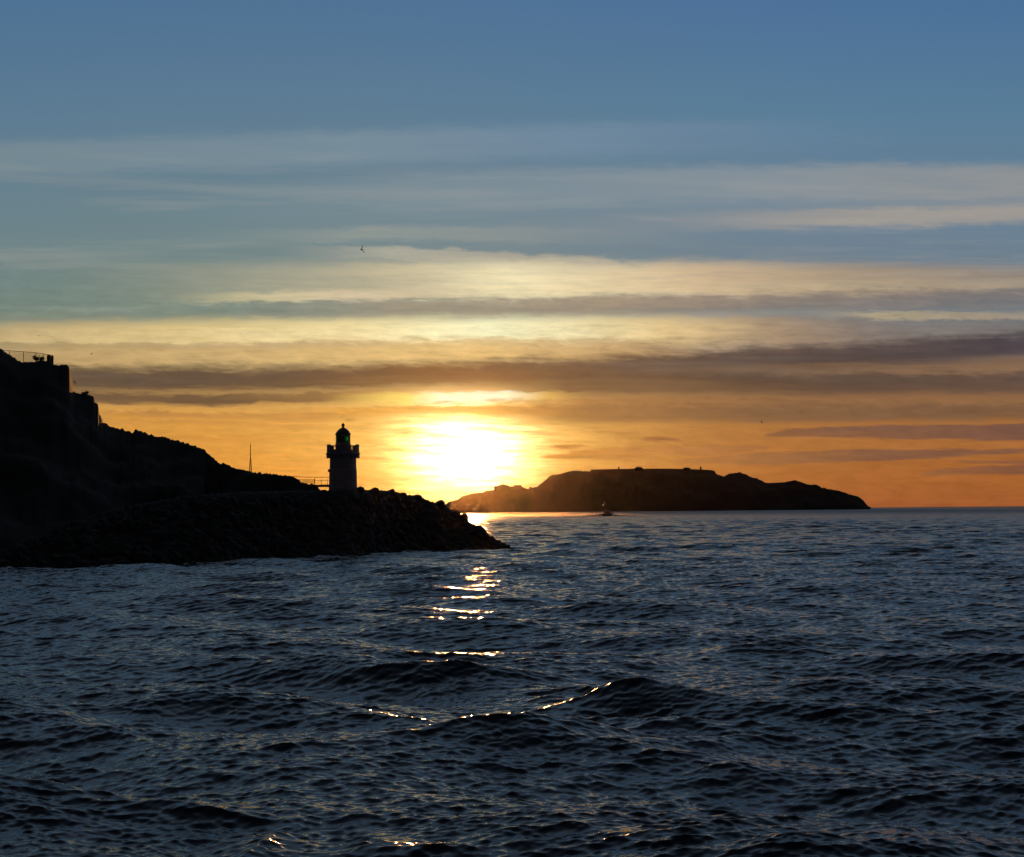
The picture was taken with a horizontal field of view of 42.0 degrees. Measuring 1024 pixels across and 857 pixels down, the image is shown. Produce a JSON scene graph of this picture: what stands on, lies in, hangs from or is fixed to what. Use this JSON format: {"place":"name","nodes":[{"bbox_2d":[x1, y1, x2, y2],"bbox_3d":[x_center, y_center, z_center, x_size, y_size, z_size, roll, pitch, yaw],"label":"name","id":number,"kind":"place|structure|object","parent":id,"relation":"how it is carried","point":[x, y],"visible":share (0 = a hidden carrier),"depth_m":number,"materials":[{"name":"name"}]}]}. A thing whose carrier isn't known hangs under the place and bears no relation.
{"place":"outdoors","nodes":[
{"label":"outdoors","id":0,"kind":"place"},
{"bbox_2d":[0,349,319,549],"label":"hill","id":1,"kind":"structure","parent":0,"point":[67,454],"depth_m":257.27,"materials":[{"name":"black stone"}]},
{"bbox_2d":[4,350,53,364],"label":"terrace railing","id":2,"kind":"object","parent":1,"relation":"on","point":[50,359],"visible":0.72,"depth_m":290.46,"materials":[{"name":"metal"}]},
{"bbox_2d":[249,442,251,471],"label":"radio mast","id":3,"kind":"object","parent":1,"relation":"on","point":[250,459],"visible":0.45,"depth_m":294.54,"materials":[{"name":"metal"}]},
{"bbox_2d":[0,489,513,567],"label":"breakwater","id":4,"kind":"object","parent":1,"relation":"on","point":[193,529],"visible":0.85,"depth_m":224.75,"materials":[{"name":"black stone"}]},
{"bbox_2d":[326,423,359,489],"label":"lighthouse","id":5,"kind":"object","parent":4,"relation":"on","point":[343,455],"visible":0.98,"depth_m":252.81,"materials":[{"name":"stone"}]},
{"bbox_2d":[357,486,364,492],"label":"boulder","id":6,"kind":"object","parent":4,"relation":"on","point":[360,489],"visible":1,"depth_m":253.34,"materials":[{"name":"black stone"}]},
{"bbox_2d":[370,487,379,493],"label":"boulder","id":7,"kind":"object","parent":4,"relation":"on","point":[377,491],"visible":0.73,"depth_m":263.04,"materials":[{"name":"black stone"}]},
{"bbox_2d":[413,494,422,499],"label":"boulder","id":8,"kind":"object","parent":4,"relation":"on","point":[417,496],"visible":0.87,"depth_m":280.48,"materials":[{"name":"black stone"}]},
{"bbox_2d":[435,500,444,505],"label":"boulder","id":9,"kind":"object","parent":4,"relation":"on","point":[440,502],"visible":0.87,"depth_m":281.80,"materials":[{"name":"black stone"}]},
{"bbox_2d":[451,510,460,513],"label":"boulder","id":10,"kind":"object","parent":4,"relation":"on","point":[455,512],"visible":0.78,"depth_m":279.88,"materials":[{"name":"black stone"}]},
{"bbox_2d":[460,513,468,518],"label":"boulder","id":11,"kind":"object","parent":4,"relation":"on","point":[464,515],"visible":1,"depth_m":278.56,"materials":[{"name":"black stone"}]},
{"bbox_2d":[299,478,314,487],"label":"fence","id":12,"kind":"object","parent":1,"relation":"on","point":[301,481],"visible":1,"depth_m":253.90,"materials":[{"name":"metal"}]},
{"bbox_2d":[311,479,328,486],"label":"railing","id":13,"kind":"object","parent":1,"relation":"on","point":[321,480],"visible":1,"depth_m":255.11,"materials":[{"name":"metal"}]},
{"bbox_2d":[0,506,1023,856],"bbox_3d":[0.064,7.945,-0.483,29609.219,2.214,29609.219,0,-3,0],"label":"water","id":14,"kind":"structure","parent":0,"point":[734,684],"depth_m":56.18,"materials":[{"name":"blue liquid"}]},
{"bbox_2d":[599,501,612,515],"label":"fishing boat","id":15,"kind":"object","parent":14,"relation":"on","point":[606,512],"visible":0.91,"depth_m":1459.12,"materials":[{"name":"paint"}]},
{"bbox_2d":[584,514,642,515],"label":"spray","id":16,"kind":"object","parent":14,"relation":"on","point":[613,515],"visible":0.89,"depth_m":1454.91,"materials":[{"name":"grey liquid"}]},
{"bbox_2d":[0,0,1023,506],"label":"sky","id":17,"kind":"structure","parent":0,"point":[592,234],"materials":[{"name":"blue"}]},
{"bbox_2d":[445,469,870,512],"bbox_3d":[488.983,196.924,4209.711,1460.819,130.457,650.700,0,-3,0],"label":"island","id":18,"kind":"structure","parent":0,"point":[644,490],"depth_m":3984.91,"materials":[{"name":"black stone"}]},
{"bbox_2d":[591,467,712,470],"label":"fort","id":19,"kind":"structure","parent":18,"relation":"on","point":[641,468],"depth_m":4065.83,"materials":[{"name":"black stone"}]}
]}

